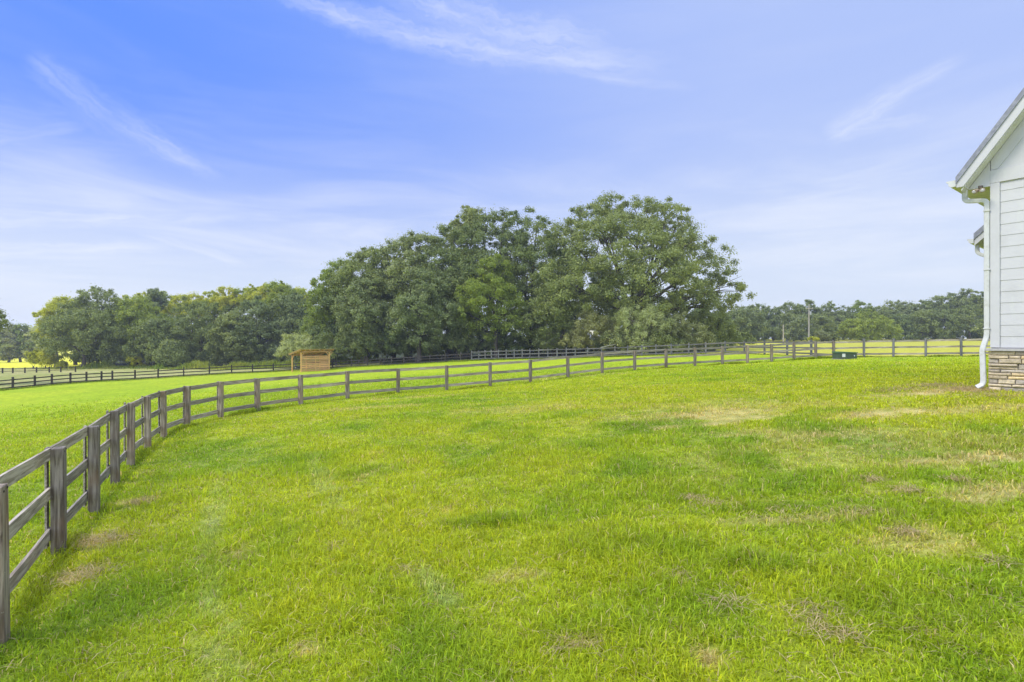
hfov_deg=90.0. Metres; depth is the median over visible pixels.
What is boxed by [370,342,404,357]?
shrub
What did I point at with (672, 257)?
oak tree
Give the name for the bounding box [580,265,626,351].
broadleaf tree
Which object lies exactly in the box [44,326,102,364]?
broadleaf tree
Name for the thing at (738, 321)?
broadleaf tree
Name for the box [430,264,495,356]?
broadleaf tree
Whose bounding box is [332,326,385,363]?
shrub
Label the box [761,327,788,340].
shrub
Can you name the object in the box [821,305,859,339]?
broadleaf tree
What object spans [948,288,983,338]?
broadleaf tree
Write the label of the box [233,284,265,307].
broadleaf tree
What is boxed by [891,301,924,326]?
broadleaf tree
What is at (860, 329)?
broadleaf tree
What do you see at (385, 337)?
shrub
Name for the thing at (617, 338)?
shrub
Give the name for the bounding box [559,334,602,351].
shrub
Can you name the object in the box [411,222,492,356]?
broadleaf tree
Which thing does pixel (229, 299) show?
broadleaf tree
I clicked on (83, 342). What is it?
broadleaf tree
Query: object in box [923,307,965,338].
broadleaf tree
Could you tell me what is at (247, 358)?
shrub
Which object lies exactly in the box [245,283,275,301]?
broadleaf tree
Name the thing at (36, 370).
paddock fence
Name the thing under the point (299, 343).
shrub
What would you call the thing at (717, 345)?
shrub
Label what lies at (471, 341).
shrub
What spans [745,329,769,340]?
shrub
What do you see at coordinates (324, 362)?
pasture shelter
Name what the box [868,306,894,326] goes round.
broadleaf tree
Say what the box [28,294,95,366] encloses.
broadleaf tree
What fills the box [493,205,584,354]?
broadleaf tree
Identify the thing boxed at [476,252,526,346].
broadleaf tree
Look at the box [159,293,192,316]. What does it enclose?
broadleaf tree
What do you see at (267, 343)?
broadleaf tree
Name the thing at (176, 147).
sky
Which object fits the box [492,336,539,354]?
shrub
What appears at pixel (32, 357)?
shrub
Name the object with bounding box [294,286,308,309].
broadleaf tree
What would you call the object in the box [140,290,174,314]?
broadleaf tree
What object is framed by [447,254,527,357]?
broadleaf tree
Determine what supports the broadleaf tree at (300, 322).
on the ground at (58, 395)
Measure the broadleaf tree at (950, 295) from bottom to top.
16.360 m
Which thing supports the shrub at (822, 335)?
on the ground at (58, 395)
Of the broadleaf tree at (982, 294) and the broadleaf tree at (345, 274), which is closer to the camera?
the broadleaf tree at (345, 274)
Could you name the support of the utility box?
on the ground at (58, 395)
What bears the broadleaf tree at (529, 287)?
on the ground at (58, 395)
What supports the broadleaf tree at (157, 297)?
on the ground at (58, 395)
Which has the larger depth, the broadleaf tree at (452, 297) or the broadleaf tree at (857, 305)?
the broadleaf tree at (857, 305)
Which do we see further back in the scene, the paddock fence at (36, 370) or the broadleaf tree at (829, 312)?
the broadleaf tree at (829, 312)
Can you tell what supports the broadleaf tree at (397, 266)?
on the ground at (58, 395)
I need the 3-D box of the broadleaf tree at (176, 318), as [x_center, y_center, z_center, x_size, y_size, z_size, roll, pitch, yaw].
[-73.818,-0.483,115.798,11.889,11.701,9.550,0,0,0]
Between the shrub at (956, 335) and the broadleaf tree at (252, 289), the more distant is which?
the shrub at (956, 335)
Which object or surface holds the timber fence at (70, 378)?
on the ground at (58, 395)
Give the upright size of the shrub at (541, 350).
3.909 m
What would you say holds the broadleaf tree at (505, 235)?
on the ground at (58, 395)
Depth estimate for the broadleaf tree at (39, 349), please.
174.68 m
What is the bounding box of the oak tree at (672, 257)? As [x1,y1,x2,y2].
[525,189,756,353]
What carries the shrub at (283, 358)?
on the ground at (58, 395)
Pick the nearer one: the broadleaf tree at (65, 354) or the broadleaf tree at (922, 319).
the broadleaf tree at (65, 354)
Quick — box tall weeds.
[39,352,387,369]
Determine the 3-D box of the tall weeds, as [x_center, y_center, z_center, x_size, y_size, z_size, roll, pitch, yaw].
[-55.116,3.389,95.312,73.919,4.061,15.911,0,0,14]
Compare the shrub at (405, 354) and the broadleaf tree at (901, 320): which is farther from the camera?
the broadleaf tree at (901, 320)
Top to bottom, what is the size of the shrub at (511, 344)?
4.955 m
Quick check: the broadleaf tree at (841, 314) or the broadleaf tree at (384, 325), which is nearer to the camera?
the broadleaf tree at (384, 325)
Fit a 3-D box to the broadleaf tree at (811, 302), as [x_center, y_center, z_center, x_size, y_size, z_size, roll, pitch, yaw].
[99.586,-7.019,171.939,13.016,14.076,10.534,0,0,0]
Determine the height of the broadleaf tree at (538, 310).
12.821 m
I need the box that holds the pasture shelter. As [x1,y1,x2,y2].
[289,349,333,371]
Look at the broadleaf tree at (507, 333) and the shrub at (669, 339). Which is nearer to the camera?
the shrub at (669, 339)
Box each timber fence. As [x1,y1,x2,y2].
[0,341,834,647]
[0,352,470,388]
[471,340,832,359]
[835,337,989,356]
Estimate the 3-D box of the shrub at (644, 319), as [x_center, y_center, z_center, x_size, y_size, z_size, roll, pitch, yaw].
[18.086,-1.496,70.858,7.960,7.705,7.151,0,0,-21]
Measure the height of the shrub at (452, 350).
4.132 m
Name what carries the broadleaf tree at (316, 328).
on the ground at (58, 395)
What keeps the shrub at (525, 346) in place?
on the ground at (58, 395)
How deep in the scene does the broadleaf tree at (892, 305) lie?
171.68 m
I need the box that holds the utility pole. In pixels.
[805,304,812,341]
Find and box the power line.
[847,311,981,312]
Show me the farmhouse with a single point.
(989, 177)
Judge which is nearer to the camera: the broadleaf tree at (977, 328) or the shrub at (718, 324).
the shrub at (718, 324)
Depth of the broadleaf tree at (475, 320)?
97.00 m
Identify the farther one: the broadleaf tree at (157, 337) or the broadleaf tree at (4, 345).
the broadleaf tree at (4, 345)
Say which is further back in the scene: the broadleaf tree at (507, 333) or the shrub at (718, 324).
the broadleaf tree at (507, 333)
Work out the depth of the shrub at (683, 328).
69.79 m
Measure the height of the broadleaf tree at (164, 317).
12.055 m
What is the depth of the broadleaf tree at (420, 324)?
76.22 m
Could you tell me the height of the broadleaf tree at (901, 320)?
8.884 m
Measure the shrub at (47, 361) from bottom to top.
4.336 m
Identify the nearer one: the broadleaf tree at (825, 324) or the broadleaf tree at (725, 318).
the broadleaf tree at (725, 318)
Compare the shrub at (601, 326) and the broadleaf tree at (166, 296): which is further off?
the broadleaf tree at (166, 296)
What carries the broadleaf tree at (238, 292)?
on the ground at (58, 395)
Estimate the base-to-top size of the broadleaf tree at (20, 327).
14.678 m
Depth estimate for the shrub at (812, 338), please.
117.60 m
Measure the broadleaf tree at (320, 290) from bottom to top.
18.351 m
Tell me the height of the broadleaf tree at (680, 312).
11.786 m
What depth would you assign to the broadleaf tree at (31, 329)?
173.38 m
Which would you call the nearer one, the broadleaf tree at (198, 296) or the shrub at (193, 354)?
the shrub at (193, 354)
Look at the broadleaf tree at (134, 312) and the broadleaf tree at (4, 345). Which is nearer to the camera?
the broadleaf tree at (134, 312)
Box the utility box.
[832,351,857,359]
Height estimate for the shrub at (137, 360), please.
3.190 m
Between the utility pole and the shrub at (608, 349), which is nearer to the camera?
the shrub at (608, 349)
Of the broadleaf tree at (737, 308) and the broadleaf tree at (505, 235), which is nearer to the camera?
the broadleaf tree at (505, 235)
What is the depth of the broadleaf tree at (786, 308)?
168.34 m
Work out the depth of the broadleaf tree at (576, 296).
97.36 m
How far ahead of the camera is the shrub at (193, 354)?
101.83 m
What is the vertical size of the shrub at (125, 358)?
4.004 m
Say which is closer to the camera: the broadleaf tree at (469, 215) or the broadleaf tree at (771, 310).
the broadleaf tree at (469, 215)
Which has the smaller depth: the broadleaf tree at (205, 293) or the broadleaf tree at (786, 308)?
the broadleaf tree at (205, 293)
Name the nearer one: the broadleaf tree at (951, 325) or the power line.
the power line
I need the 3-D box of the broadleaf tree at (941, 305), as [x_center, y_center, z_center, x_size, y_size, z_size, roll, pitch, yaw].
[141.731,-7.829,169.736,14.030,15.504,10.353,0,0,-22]
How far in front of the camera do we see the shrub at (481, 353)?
91.65 m
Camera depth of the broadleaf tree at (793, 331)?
149.16 m
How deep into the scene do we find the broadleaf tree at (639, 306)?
97.59 m
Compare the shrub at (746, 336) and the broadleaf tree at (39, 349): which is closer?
the shrub at (746, 336)
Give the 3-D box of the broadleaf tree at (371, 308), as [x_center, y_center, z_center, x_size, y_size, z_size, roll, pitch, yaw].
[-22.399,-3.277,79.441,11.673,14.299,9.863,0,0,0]
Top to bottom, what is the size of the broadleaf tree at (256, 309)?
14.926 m
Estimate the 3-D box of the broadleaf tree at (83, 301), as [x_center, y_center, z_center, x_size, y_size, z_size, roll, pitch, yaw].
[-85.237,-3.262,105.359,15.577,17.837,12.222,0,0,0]
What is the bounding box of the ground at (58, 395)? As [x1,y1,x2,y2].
[0,339,1023,681]
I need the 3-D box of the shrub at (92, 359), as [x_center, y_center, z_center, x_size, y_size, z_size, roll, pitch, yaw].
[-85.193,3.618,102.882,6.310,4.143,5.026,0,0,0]
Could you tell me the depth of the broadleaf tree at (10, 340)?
170.51 m
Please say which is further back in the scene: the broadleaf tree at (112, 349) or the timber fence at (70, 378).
the broadleaf tree at (112, 349)
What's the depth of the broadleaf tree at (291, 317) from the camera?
101.86 m
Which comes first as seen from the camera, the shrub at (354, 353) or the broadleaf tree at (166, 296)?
the shrub at (354, 353)
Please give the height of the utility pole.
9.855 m
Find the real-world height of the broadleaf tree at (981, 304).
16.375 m
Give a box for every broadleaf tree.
[0,308,14,345]
[0,324,28,362]
[0,329,15,359]
[1,320,34,361]
[15,325,42,361]
[23,334,46,361]
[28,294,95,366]
[28,306,129,366]
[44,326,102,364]
[55,283,132,362]
[96,294,178,364]
[109,316,144,351]
[121,317,186,365]
[127,292,159,361]
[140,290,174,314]
[143,287,168,314]
[144,312,179,340]
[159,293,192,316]
[168,295,237,361]
[171,313,206,350]
[175,291,211,348]
[186,314,220,361]
[197,290,226,321]
[203,308,262,362]
[204,285,241,312]
[218,294,292,362]
[220,287,250,313]
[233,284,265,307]
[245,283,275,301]
[250,280,305,361]
[254,318,278,360]
[265,291,312,351]
[293,295,329,335]
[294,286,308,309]
[299,258,355,357]
[301,290,358,363]
[326,243,401,358]
[329,274,402,363]
[368,228,440,358]
[374,272,415,357]
[383,266,462,361]
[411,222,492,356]
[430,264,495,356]
[436,205,487,355]
[444,259,485,336]
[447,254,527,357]
[449,207,539,355]
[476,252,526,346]
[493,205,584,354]
[499,276,596,355]
[515,263,553,347]
[547,260,595,350]
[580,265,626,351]
[618,280,663,348]
[656,295,701,332]
[688,306,733,344]
[726,304,759,338]
[726,310,753,333]
[736,304,774,338]
[746,302,779,340]
[765,305,789,339]
[774,301,807,328]
[774,313,811,340]
[792,299,829,328]
[802,314,842,340]
[813,301,845,326]
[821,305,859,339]
[836,309,904,340]
[846,300,879,339]
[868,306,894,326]
[876,299,903,314]
[882,314,922,339]
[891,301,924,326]
[904,309,944,339]
[913,299,950,323]
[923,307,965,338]
[927,294,962,326]
[934,292,971,327]
[947,304,983,338]
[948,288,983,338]
[969,291,983,338]
[973,314,983,338]
[976,299,983,311]
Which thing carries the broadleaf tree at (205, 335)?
on the ground at (58, 395)
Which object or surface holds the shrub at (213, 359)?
on the ground at (58, 395)
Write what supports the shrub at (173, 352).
on the ground at (58, 395)
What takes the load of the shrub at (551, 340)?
on the ground at (58, 395)
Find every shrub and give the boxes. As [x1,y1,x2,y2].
[24,349,40,367]
[35,349,57,368]
[54,360,67,367]
[69,350,99,364]
[93,350,130,364]
[121,352,151,362]
[126,355,144,366]
[149,338,191,366]
[188,349,208,362]
[201,351,230,365]
[227,352,255,362]
[252,351,281,362]
[273,331,322,367]
[276,355,303,362]
[310,330,363,365]
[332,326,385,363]
[347,350,376,356]
[358,330,408,362]
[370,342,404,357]
[384,330,437,360]
[395,337,443,356]
[415,329,468,359]
[430,340,475,355]
[444,327,494,357]
[461,337,504,354]
[473,332,523,355]
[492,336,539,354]
[498,333,541,355]
[531,320,582,355]
[535,344,572,353]
[558,309,622,353]
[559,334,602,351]
[588,340,623,352]
[597,325,638,353]
[611,303,676,354]
[617,339,663,351]
[645,311,716,351]
[646,330,688,353]
[685,308,743,346]
[690,334,732,349]
[720,329,756,345]
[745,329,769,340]
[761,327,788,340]
[807,336,819,340]
[813,330,832,341]
[941,328,966,338]
[956,330,982,338]
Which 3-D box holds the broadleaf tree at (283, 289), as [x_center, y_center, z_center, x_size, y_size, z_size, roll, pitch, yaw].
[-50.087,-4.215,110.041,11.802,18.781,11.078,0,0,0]
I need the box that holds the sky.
[0,0,1023,343]
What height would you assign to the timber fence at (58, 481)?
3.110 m
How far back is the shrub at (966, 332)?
154.58 m
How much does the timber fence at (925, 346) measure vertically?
1.962 m
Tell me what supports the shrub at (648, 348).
on the ground at (58, 395)
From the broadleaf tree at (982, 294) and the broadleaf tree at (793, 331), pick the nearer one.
the broadleaf tree at (793, 331)
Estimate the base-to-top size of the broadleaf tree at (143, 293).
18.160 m
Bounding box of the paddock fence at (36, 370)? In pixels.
[0,367,75,372]
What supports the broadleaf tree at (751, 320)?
on the ground at (58, 395)
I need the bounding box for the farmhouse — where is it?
[946,88,1023,391]
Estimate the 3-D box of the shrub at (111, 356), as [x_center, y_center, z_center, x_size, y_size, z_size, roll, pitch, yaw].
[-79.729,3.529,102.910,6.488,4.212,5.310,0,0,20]
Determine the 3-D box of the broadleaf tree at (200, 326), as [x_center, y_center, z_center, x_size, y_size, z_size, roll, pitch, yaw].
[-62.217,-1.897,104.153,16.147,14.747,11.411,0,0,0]
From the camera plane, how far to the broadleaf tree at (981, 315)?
151.02 m
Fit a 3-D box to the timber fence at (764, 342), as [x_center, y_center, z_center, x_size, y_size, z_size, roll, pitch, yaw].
[13.870,1.449,59.320,12.139,3.106,43.503,0,0,-45]
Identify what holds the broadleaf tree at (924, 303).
on the ground at (58, 395)
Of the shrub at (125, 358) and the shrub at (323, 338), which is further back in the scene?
the shrub at (125, 358)
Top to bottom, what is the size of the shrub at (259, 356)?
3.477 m
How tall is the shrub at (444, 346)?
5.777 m
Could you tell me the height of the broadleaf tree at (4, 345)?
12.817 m
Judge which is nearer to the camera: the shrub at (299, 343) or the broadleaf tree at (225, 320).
the shrub at (299, 343)
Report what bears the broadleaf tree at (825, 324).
on the ground at (58, 395)
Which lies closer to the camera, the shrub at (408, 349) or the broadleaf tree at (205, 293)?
the shrub at (408, 349)
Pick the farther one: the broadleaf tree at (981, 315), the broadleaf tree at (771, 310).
the broadleaf tree at (771, 310)
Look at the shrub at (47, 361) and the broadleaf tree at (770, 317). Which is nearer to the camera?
the shrub at (47, 361)
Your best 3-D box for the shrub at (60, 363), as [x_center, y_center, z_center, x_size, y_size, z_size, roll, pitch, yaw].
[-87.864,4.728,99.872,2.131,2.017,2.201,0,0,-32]

